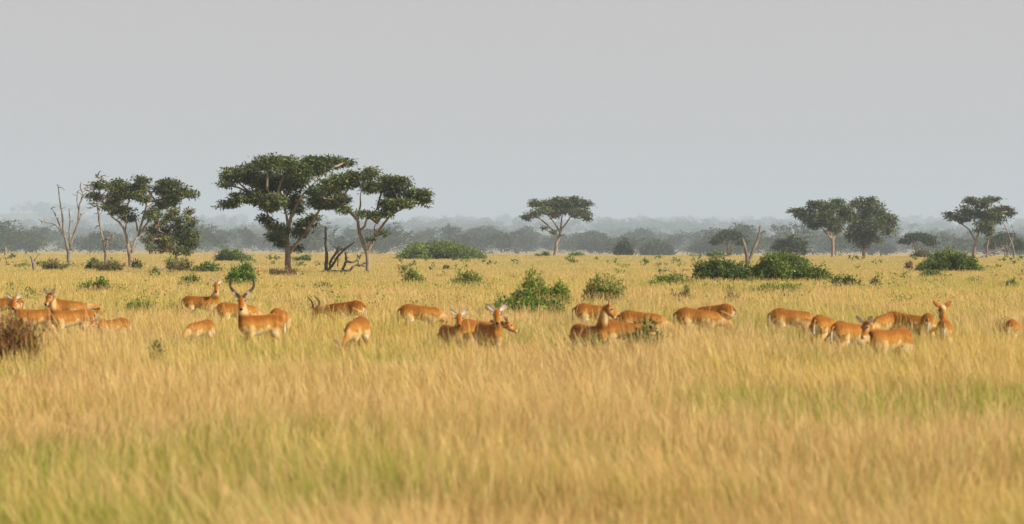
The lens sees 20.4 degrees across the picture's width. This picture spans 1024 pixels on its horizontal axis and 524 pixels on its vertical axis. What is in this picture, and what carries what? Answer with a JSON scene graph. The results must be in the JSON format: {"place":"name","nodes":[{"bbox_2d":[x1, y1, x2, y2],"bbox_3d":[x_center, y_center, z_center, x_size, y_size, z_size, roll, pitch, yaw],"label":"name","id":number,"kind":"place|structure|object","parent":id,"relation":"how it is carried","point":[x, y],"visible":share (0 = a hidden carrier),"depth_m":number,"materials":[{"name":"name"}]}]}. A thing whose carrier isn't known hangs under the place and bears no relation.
{"place":"outdoors","nodes":[
{"label":"outdoors","id":0,"kind":"place"},
{"bbox_2d":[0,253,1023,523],"bbox_3d":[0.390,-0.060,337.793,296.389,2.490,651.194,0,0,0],"label":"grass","id":1,"kind":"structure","parent":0,"point":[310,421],"depth_m":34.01,"materials":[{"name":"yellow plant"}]},
{"bbox_2d":[0,213,1023,523],"bbox_3d":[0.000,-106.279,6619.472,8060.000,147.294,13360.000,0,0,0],"label":"ground","id":2,"kind":"structure","parent":0,"point":[34,217],"depth_m":2410.17,"materials":[{"name":"green plant"}]},
{"bbox_2d":[0,296,24,311],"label":"antelope","id":3,"kind":"object","parent":2,"relation":"on","point":[5,302],"visible":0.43,"depth_m":83.74,"materials":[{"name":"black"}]},
{"bbox_2d":[0,304,51,367],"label":"brown weed","id":4,"kind":"object","parent":2,"relation":"on","point":[17,336],"visible":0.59,"depth_m":51.61,"materials":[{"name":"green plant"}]},
{"bbox_2d":[6,230,48,253],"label":"hazy tree","id":5,"kind":"object","parent":2,"relation":"on","point":[22,245],"visible":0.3,"depth_m":1809.75,"materials":[{"name":"grey plant"}]},
{"bbox_2d":[6,293,54,335],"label":"antelope","id":6,"kind":"object","parent":2,"relation":"on","point":[32,315],"visible":0.48,"depth_m":68.83,"materials":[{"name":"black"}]},
{"bbox_2d":[30,254,38,271],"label":"tree stump","id":7,"kind":"object","parent":2,"relation":"on","point":[33,264],"visible":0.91,"depth_m":255.28,"materials":[{"name":"brown wood"}]},
{"bbox_2d":[39,257,71,269],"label":"brown weed","id":8,"kind":"object","parent":2,"relation":"on","point":[50,264],"visible":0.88,"depth_m":272.45,"materials":[{"name":"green plant"}]},
{"bbox_2d":[39,183,86,261],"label":"dead tree","id":9,"kind":"object","parent":2,"relation":"on","point":[69,246],"visible":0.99,"depth_m":378.74,"materials":[{"name":"grey wood"}]},
{"bbox_2d":[43,288,95,332],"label":"antelope","id":10,"kind":"object","parent":2,"relation":"on","point":[56,310],"visible":0.73,"depth_m":67.68,"materials":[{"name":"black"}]},
{"bbox_2d":[45,298,101,314],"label":"antelope","id":11,"kind":"object","parent":2,"relation":"on","point":[75,305],"visible":0.38,"depth_m":80.62,"materials":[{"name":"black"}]},
{"bbox_2d":[84,255,99,269],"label":"green bush","id":12,"kind":"object","parent":2,"relation":"on","point":[89,265],"visible":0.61,"depth_m":279.69,"materials":[{"name":"green plant"}]},
{"bbox_2d":[76,276,123,292],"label":"shrub","id":13,"kind":"object","parent":2,"relation":"on","point":[103,282],"visible":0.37,"depth_m":135.72,"materials":[{"name":"green plant"}]},
{"bbox_2d":[82,171,129,262],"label":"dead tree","id":14,"kind":"object","parent":2,"relation":"on","point":[107,239],"visible":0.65,"depth_m":363.85,"materials":[{"name":"grey wood"}]},
{"bbox_2d":[91,259,125,271],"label":"brown weed","id":15,"kind":"object","parent":2,"relation":"on","point":[109,265],"visible":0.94,"depth_m":253.83,"materials":[{"name":"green plant"}]},
{"bbox_2d":[85,232,132,251],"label":"hazy tree","id":16,"kind":"object","parent":2,"relation":"on","point":[118,235],"visible":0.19,"depth_m":2313.43,"materials":[{"name":"grey plant"}]},
{"bbox_2d":[89,317,130,337],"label":"antelope","id":17,"kind":"object","parent":2,"relation":"on","point":[102,322],"visible":0.58,"depth_m":67.43,"materials":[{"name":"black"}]},
{"bbox_2d":[128,258,144,268],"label":"green bush","id":18,"kind":"object","parent":2,"relation":"on","point":[134,263],"visible":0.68,"depth_m":287.52,"materials":[{"name":"green plant"}]},
{"bbox_2d":[82,174,200,265],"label":"acacia tree","id":19,"kind":"object","parent":2,"relation":"on","point":[170,191],"visible":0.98,"depth_m":312.87,"materials":[{"name":"green plant"}]},
{"bbox_2d":[122,296,160,311],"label":"leafy shrub","id":20,"kind":"object","parent":2,"relation":"on","point":[137,303],"visible":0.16,"depth_m":93.01,"materials":[{"name":"green plant"}]},
{"bbox_2d":[144,338,166,360],"bbox_3d":[-6.351,1.788,49.612,1.037,0.960,0.650,0,0,27],"label":"leafy sprig","id":21,"kind":"object","parent":2,"relation":"on","point":[159,345],"visible":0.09,"depth_m":49.56,"materials":[{"name":"green plant"}]},
{"bbox_2d":[139,206,204,266],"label":"bushy tree","id":22,"kind":"object","parent":2,"relation":"on","point":[164,243],"visible":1,"depth_m":287.77,"materials":[{"name":"green plant"}]},
{"bbox_2d":[163,256,194,270],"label":"brown weed","id":23,"kind":"object","parent":2,"relation":"on","point":[173,265],"visible":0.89,"depth_m":262.35,"materials":[{"name":"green plant"}]},
{"bbox_2d":[177,269,201,286],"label":"shrub","id":24,"kind":"object","parent":2,"relation":"on","point":[187,278],"visible":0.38,"depth_m":156.72,"materials":[{"name":"green plant"}]},
{"bbox_2d":[173,319,214,340],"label":"antelope","id":25,"kind":"object","parent":2,"relation":"on","point":[198,325],"visible":0.56,"depth_m":64.29,"materials":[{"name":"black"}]},
{"bbox_2d":[181,279,222,315],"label":"antelope","id":26,"kind":"object","parent":2,"relation":"on","point":[194,302],"visible":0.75,"depth_m":86.28,"materials":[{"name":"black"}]},
{"bbox_2d":[189,260,224,271],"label":"green bush","id":27,"kind":"object","parent":2,"relation":"on","point":[211,267],"visible":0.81,"depth_m":252.03,"materials":[{"name":"green plant"}]},
{"bbox_2d":[212,247,254,261],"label":"green bush","id":28,"kind":"object","parent":2,"relation":"on","point":[234,255],"visible":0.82,"depth_m":419.48,"materials":[{"name":"green plant"}]},
{"bbox_2d":[213,302,263,324],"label":"antelope","id":29,"kind":"object","parent":2,"relation":"on","point":[232,307],"visible":0.38,"depth_m":75.55,"materials":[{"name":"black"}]},
{"bbox_2d":[223,260,261,286],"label":"leafy shrub","id":30,"kind":"object","parent":2,"relation":"on","point":[244,271],"visible":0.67,"depth_m":162.83,"materials":[{"name":"green plant"}]},
{"bbox_2d":[229,276,285,345],"bbox_3d":[-5.481,1.165,61.678,1.403,1.774,0.448,0,0,-43],"label":"antelope","id":31,"kind":"object","parent":2,"relation":"on","point":[246,317],"visible":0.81,"depth_m":61.43,"materials":[{"name":"orange"}]},
{"bbox_2d":[270,308,295,335],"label":"antelope","id":32,"kind":"object","parent":2,"relation":"on","point":[284,314],"visible":0.31,"depth_m":68.29,"materials":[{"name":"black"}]},
{"bbox_2d":[269,265,298,275],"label":"brown weed","id":33,"kind":"object","parent":2,"relation":"on","point":[278,271],"visible":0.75,"depth_m":212.12,"materials":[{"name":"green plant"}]},
{"bbox_2d":[211,152,357,270],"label":"acacia tree","id":34,"kind":"object","parent":2,"relation":"on","point":[295,176],"visible":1,"depth_m":242.34,"materials":[{"name":"green plant"}]},
{"bbox_2d":[292,254,312,260],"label":"green bush","id":35,"kind":"object","parent":2,"relation":"on","point":[305,257],"visible":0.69,"depth_m":418.20,"materials":[{"name":"green plant"}]},
{"bbox_2d":[312,280,330,288],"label":"shrub","id":36,"kind":"object","parent":2,"relation":"on","point":[323,284],"visible":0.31,"depth_m":150.08,"materials":[{"name":"green plant"}]},
{"bbox_2d":[307,295,366,320],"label":"antelope","id":37,"kind":"object","parent":2,"relation":"on","point":[358,306],"visible":0.71,"depth_m":77.28,"materials":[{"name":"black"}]},
{"bbox_2d":[320,227,365,272],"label":"fallen tree","id":38,"kind":"object","parent":2,"relation":"on","point":[326,267],"visible":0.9,"depth_m":242.37,"materials":[{"name":"brown wood"}]},
{"bbox_2d":[334,316,371,353],"bbox_3d":[-3.308,1.606,59.703,0.432,0.919,1.571,0,0,14],"label":"antelope","id":39,"kind":"object","parent":2,"relation":"on","point":[362,322],"visible":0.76,"depth_m":59.50,"materials":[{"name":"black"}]},
{"bbox_2d":[302,164,434,272],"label":"acacia tree","id":40,"kind":"object","parent":2,"relation":"on","point":[333,187],"visible":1,"depth_m":237.77,"materials":[{"name":"green plant"}]},
{"bbox_2d":[401,267,426,282],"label":"shrub","id":41,"kind":"object","parent":2,"relation":"on","point":[412,275],"visible":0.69,"depth_m":172.34,"materials":[{"name":"green plant"}]},
{"bbox_2d":[397,304,454,330],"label":"antelope","id":42,"kind":"object","parent":2,"relation":"on","point":[410,309],"visible":0.62,"depth_m":73.00,"materials":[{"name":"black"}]},
{"bbox_2d":[393,237,486,258],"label":"green bush","id":43,"kind":"object","parent":2,"relation":"on","point":[442,250],"visible":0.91,"depth_m":481.96,"materials":[{"name":"green plant"}]},
{"bbox_2d":[437,309,467,350],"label":"antelope","id":44,"kind":"object","parent":2,"relation":"on","point":[447,329],"visible":0.61,"depth_m":58.25,"materials":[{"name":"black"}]},
{"bbox_2d":[444,269,483,285],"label":"shrub","id":45,"kind":"object","parent":2,"relation":"on","point":[471,277],"visible":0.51,"depth_m":164.28,"materials":[{"name":"green plant"}]},
{"bbox_2d":[455,316,518,349],"bbox_3d":[-0.558,1.603,58.684,1.531,0.949,0.434,0,0,-38],"label":"antelope","id":46,"kind":"object","parent":2,"relation":"on","point":[472,324],"visible":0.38,"depth_m":58.34,"materials":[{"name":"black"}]},
{"bbox_2d":[459,225,515,252],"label":"hazy tree","id":47,"kind":"object","parent":2,"relation":"on","point":[480,232],"visible":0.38,"depth_m":2381.38,"materials":[{"name":"grey plant"}]},
{"bbox_2d":[472,304,507,352],"bbox_3d":[-0.449,1.457,56.609,0.455,1.270,1.409,0,0,-20],"label":"antelope","id":48,"kind":"object","parent":2,"relation":"on","point":[488,330],"visible":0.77,"depth_m":56.27,"materials":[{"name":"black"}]},
{"bbox_2d":[475,299,518,316],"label":"shrub","id":49,"kind":"object","parent":2,"relation":"on","point":[497,306],"visible":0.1,"depth_m":86.92,"materials":[{"name":"green plant"}]},
{"bbox_2d":[0,200,1023,256],"bbox_3d":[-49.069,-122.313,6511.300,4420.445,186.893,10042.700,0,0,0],"label":"distant woodland","id":50,"kind":"object","parent":2,"relation":"on","point":[245,235],"visible":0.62,"depth_m":2511.82,"materials":[{"name":"plant"}]},
{"bbox_2d":[0,253,1023,318],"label":"weeds","id":51,"kind":"object","parent":2,"relation":"on","point":[570,259],"visible":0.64,"depth_m":148.91,"materials":[{"name":"green plant"}]},
{"bbox_2d":[495,230,539,253],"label":"hazy tree","id":52,"kind":"object","parent":2,"relation":"on","point":[526,242],"visible":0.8,"depth_m":2167.41,"materials":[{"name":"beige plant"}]},
{"bbox_2d":[493,284,568,315],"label":"green bush","id":53,"kind":"object","parent":2,"relation":"on","point":[536,302],"visible":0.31,"depth_m":88.76,"materials":[{"name":"green plant"}]},
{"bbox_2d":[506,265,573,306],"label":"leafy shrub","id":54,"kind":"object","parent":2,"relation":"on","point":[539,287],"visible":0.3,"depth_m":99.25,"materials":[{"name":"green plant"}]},
{"bbox_2d":[534,250,551,255],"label":"shrub","id":55,"kind":"object","parent":2,"relation":"on","point":[543,253],"visible":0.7,"depth_m":559.85,"materials":[{"name":"green plant"}]},
{"bbox_2d":[519,195,596,255],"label":"acacia tree","id":56,"kind":"object","parent":2,"relation":"on","point":[556,206],"visible":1,"depth_m":595.88,"materials":[{"name":"green plant"}]},
{"bbox_2d":[568,251,585,255],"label":"shrub","id":57,"kind":"object","parent":2,"relation":"on","point":[576,253],"visible":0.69,"depth_m":559.43,"materials":[{"name":"green plant"}]},
{"bbox_2d":[554,330,608,359],"bbox_3d":[1.313,1.770,54.679,1.361,0.963,1.261,0,0,0],"label":"creeping shrub","id":58,"kind":"object","parent":2,"relation":"on","point":[594,340],"visible":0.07,"depth_m":54.42,"materials":[{"name":"green plant"}]},
{"bbox_2d":[563,229,611,252],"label":"hazy tree","id":59,"kind":"object","parent":2,"relation":"on","point":[579,235],"visible":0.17,"depth_m":2246.70,"materials":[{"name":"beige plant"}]},
{"bbox_2d":[569,299,616,349],"bbox_3d":[1.544,1.404,55.544,0.449,1.397,1.350,0,0,-33],"label":"antelope","id":60,"kind":"object","parent":2,"relation":"on","point":[607,310],"visible":0.49,"depth_m":55.17,"materials":[{"name":"orange"}]},
{"bbox_2d":[572,303,619,323],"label":"antelope","id":61,"kind":"object","parent":2,"relation":"on","point":[581,308],"visible":0.45,"depth_m":73.63,"materials":[{"name":"orange"}]},
{"bbox_2d":[580,268,629,302],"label":"bush","id":62,"kind":"object","parent":2,"relation":"on","point":[598,287],"visible":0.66,"depth_m":106.17,"materials":[{"name":"green plant"}]},
{"bbox_2d":[612,237,636,255],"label":"hazy tree","id":63,"kind":"object","parent":2,"relation":"on","point":[625,247],"visible":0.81,"depth_m":838.92,"materials":[{"name":"green plant"}]},
{"bbox_2d":[607,319,661,345],"bbox_3d":[2.466,1.630,58.227,1.571,0.919,0.432,0,0,-6],"label":"antelope","id":64,"kind":"object","parent":2,"relation":"on","point":[618,327],"visible":0.31,"depth_m":58.05,"materials":[{"name":"orange"}]},
{"bbox_2d":[627,227,658,238],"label":"hazy tree","id":65,"kind":"object","parent":2,"relation":"on","point":[646,233],"visible":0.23,"depth_m":2610.26,"materials":[{"name":"grey plant"}]},
{"bbox_2d":[621,314,672,351],"bbox_3d":[2.720,1.647,57.677,1.135,1.202,1.131,0,0,-22],"label":"creeping shrub","id":66,"kind":"object","parent":2,"relation":"on","point":[645,324],"visible":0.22,"depth_m":57.63,"materials":[{"name":"green plant"}]},
{"bbox_2d":[616,310,681,334],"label":"antelope","id":67,"kind":"object","parent":2,"relation":"on","point":[636,315],"visible":0.43,"depth_m":66.21,"materials":[{"name":"orange"}]},
{"bbox_2d":[637,239,676,255],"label":"hazy tree","id":68,"kind":"object","parent":2,"relation":"on","point":[648,248],"visible":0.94,"depth_m":1445.21,"materials":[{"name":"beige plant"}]},
{"bbox_2d":[648,270,698,286],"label":"shrub","id":69,"kind":"object","parent":2,"relation":"on","point":[666,278],"visible":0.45,"depth_m":165.05,"materials":[{"name":"green plant"}]},
{"bbox_2d":[669,282,693,300],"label":"weed","id":70,"kind":"object","parent":2,"relation":"on","point":[685,291],"visible":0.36,"depth_m":112.00,"materials":[{"name":"green plant"}]},
{"bbox_2d":[688,239,718,254],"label":"hazy tree","id":71,"kind":"object","parent":2,"relation":"on","point":[693,246],"visible":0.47,"depth_m":1809.60,"materials":[{"name":"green plant"}]},
{"bbox_2d":[673,307,736,335],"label":"antelope","id":72,"kind":"object","parent":2,"relation":"on","point":[680,313],"visible":0.56,"depth_m":68.88,"materials":[{"name":"orange"}]},
{"bbox_2d":[679,303,736,329],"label":"antelope","id":73,"kind":"object","parent":2,"relation":"on","point":[721,308],"visible":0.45,"depth_m":72.86,"materials":[{"name":"orange"}]},
{"bbox_2d":[688,250,730,256],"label":"green bush","id":74,"kind":"object","parent":2,"relation":"on","point":[716,253],"visible":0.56,"depth_m":559.07,"materials":[{"name":"green plant"}]},
{"bbox_2d":[690,253,755,281],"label":"green bush","id":75,"kind":"object","parent":2,"relation":"on","point":[712,269],"visible":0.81,"depth_m":180.90,"materials":[{"name":"green plant"}]},
{"bbox_2d":[708,229,749,254],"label":"hazy tree","id":76,"kind":"object","parent":2,"relation":"on","point":[723,235],"visible":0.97,"depth_m":718.36,"materials":[{"name":"green plant"}]},
{"bbox_2d":[722,287,742,303],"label":"weed","id":77,"kind":"object","parent":2,"relation":"on","point":[728,294],"visible":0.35,"depth_m":103.11,"materials":[{"name":"green plant"}]},
{"bbox_2d":[742,225,765,267],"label":"dead tree","id":78,"kind":"object","parent":2,"relation":"on","point":[747,257],"visible":0.86,"depth_m":235.55,"materials":[{"name":"grey wood"}]},
{"bbox_2d":[741,280,808,293],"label":"shrub","id":79,"kind":"object","parent":2,"relation":"on","point":[788,284],"visible":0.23,"depth_m":134.75,"materials":[{"name":"green plant"}]},
{"bbox_2d":[741,247,838,282],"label":"green bush","id":80,"kind":"object","parent":2,"relation":"on","point":[777,264],"visible":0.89,"depth_m":179.82,"materials":[{"name":"green plant"}]},
{"bbox_2d":[767,308,812,333],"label":"antelope","id":81,"kind":"object","parent":2,"relation":"on","point":[799,317],"visible":0.48,"depth_m":68.31,"materials":[{"name":"orange"}]},
{"bbox_2d":[769,234,812,255],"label":"hazy tree","id":82,"kind":"object","parent":2,"relation":"on","point":[792,242],"visible":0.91,"depth_m":738.35,"materials":[{"name":"green plant"}]},
{"bbox_2d":[809,315,834,345],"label":"antelope","id":83,"kind":"object","parent":2,"relation":"on","point":[818,323],"visible":0.59,"depth_m":62.50,"materials":[{"name":"orange"}]},
{"bbox_2d":[785,197,861,256],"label":"acacia tree","id":84,"kind":"object","parent":2,"relation":"on","point":[826,217],"visible":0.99,"depth_m":557.48,"materials":[{"name":"green plant"}]},
{"bbox_2d":[829,271,863,287],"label":"shrub","id":85,"kind":"object","parent":2,"relation":"on","point":[847,279],"visible":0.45,"depth_m":155.29,"materials":[{"name":"green plant"}]},
{"bbox_2d":[829,321,870,352],"bbox_3d":[6.988,1.644,57.919,1.571,0.919,0.432,0,0,-45],"label":"antelope","id":86,"kind":"object","parent":2,"relation":"on","point":[856,329],"visible":0.56,"depth_m":57.49,"materials":[{"name":"orange"}]},
{"bbox_2d":[843,196,900,256],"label":"bushy tree","id":87,"kind":"object","parent":2,"relation":"on","point":[880,219],"visible":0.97,"depth_m":583.43,"materials":[{"name":"green plant"}]},
{"bbox_2d":[863,275,881,286],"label":"shrub","id":88,"kind":"object","parent":2,"relation":"on","point":[875,281],"visible":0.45,"depth_m":154.89,"materials":[{"name":"green plant"}]},
{"bbox_2d":[865,242,897,255],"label":"hazy tree","id":89,"kind":"object","parent":2,"relation":"on","point":[885,249],"visible":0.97,"depth_m":1808.69,"materials":[{"name":"grey plant"}]},
{"bbox_2d":[872,311,893,329],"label":"antelope","id":90,"kind":"object","parent":2,"relation":"on","point":[882,318],"visible":0.41,"depth_m":65.02,"materials":[{"name":"orange"}]},
{"bbox_2d":[856,316,913,359],"bbox_3d":[6.915,1.545,52.446,1.445,1.132,0.437,0,0,-44],"label":"antelope","id":91,"kind":"object","parent":2,"relation":"on","point":[871,329],"visible":0.68,"depth_m":52.20,"materials":[{"name":"orange"}]},
{"bbox_2d":[903,259,913,269],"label":"weed","id":92,"kind":"object","parent":2,"relation":"on","point":[909,264],"visible":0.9,"depth_m":261.39,"materials":[{"name":"brown plant"}]},
{"bbox_2d":[890,311,934,336],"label":"antelope","id":93,"kind":"object","parent":2,"relation":"on","point":[916,318],"visible":0.31,"depth_m":65.17,"materials":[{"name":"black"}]},
{"bbox_2d":[896,231,940,252],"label":"hazy tree","id":94,"kind":"object","parent":2,"relation":"on","point":[920,237],"visible":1,"depth_m":728.59,"materials":[{"name":"green plant"}]},
{"bbox_2d":[908,248,931,256],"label":"shrub","id":95,"kind":"object","parent":2,"relation":"on","point":[923,253],"visible":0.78,"depth_m":574.35,"materials":[{"name":"green plant"}]},
{"bbox_2d":[918,313,936,341],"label":"antelope","id":96,"kind":"object","parent":2,"relation":"on","point":[925,318],"visible":0.56,"depth_m":63.86,"materials":[{"name":"orange"}]},
{"bbox_2d":[918,266,946,277],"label":"green bush","id":97,"kind":"object","parent":2,"relation":"on","point":[927,273],"visible":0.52,"depth_m":198.57,"materials":[{"name":"green plant"}]},
{"bbox_2d":[933,301,954,348],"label":"antelope","id":98,"kind":"object","parent":2,"relation":"on","point":[942,314],"visible":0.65,"depth_m":59.87,"materials":[{"name":"orange"}]},
{"bbox_2d":[913,243,986,271],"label":"green bush","id":99,"kind":"object","parent":2,"relation":"on","point":[948,260],"visible":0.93,"depth_m":247.47,"materials":[{"name":"green plant"}]},
{"bbox_2d":[962,276,984,282],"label":"shrub","id":100,"kind":"object","parent":2,"relation":"on","point":[973,277],"visible":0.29,"depth_m":179.66,"materials":[{"name":"green plant"}]},
{"bbox_2d":[940,195,1017,257],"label":"acacia tree","id":101,"kind":"object","parent":2,"relation":"on","point":[991,217],"visible":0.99,"depth_m":558.42,"materials":[{"name":"green plant"}]},
{"bbox_2d":[980,243,1003,257],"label":"fallen tree","id":102,"kind":"object","parent":2,"relation":"on","point":[992,252],"visible":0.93,"depth_m":540.26,"materials":[{"name":"grey wood"}]},
{"bbox_2d":[993,311,1010,335],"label":"dry shrub","id":103,"kind":"object","parent":2,"relation":"on","point":[999,328],"visible":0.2,"depth_m":70.19,"materials":[{"name":"brown plant"}]},
{"bbox_2d":[981,231,1023,255],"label":"hazy tree","id":104,"kind":"object","parent":2,"relation":"on","point":[1001,239],"visible":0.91,"depth_m":759.80,"materials":[{"name":"green plant"}]},
{"bbox_2d":[1001,223,1015,257],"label":"dead tree","id":105,"kind":"object","parent":2,"relation":"on","point":[1011,241],"visible":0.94,"depth_m":569.82,"materials":[{"name":"grey wood"}]},
{"bbox_2d":[1003,277,1019,287],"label":"shrub","id":106,"kind":"object","parent":2,"relation":"on","point":[1012,283],"visible":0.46,"depth_m":154.84,"materials":[{"name":"green plant"}]},
{"bbox_2d":[1004,319,1022,339],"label":"antelope","id":107,"kind":"object","parent":2,"relation":"on","point":[1011,322],"visible":0.39,"depth_m":64.70,"materials":[{"name":"orange"}]},
{"bbox_2d":[0,0,1023,224],"label":"sky","id":108,"kind":"structure","parent":0,"point":[654,109],"materials":[{"name":"grey"}]}
]}

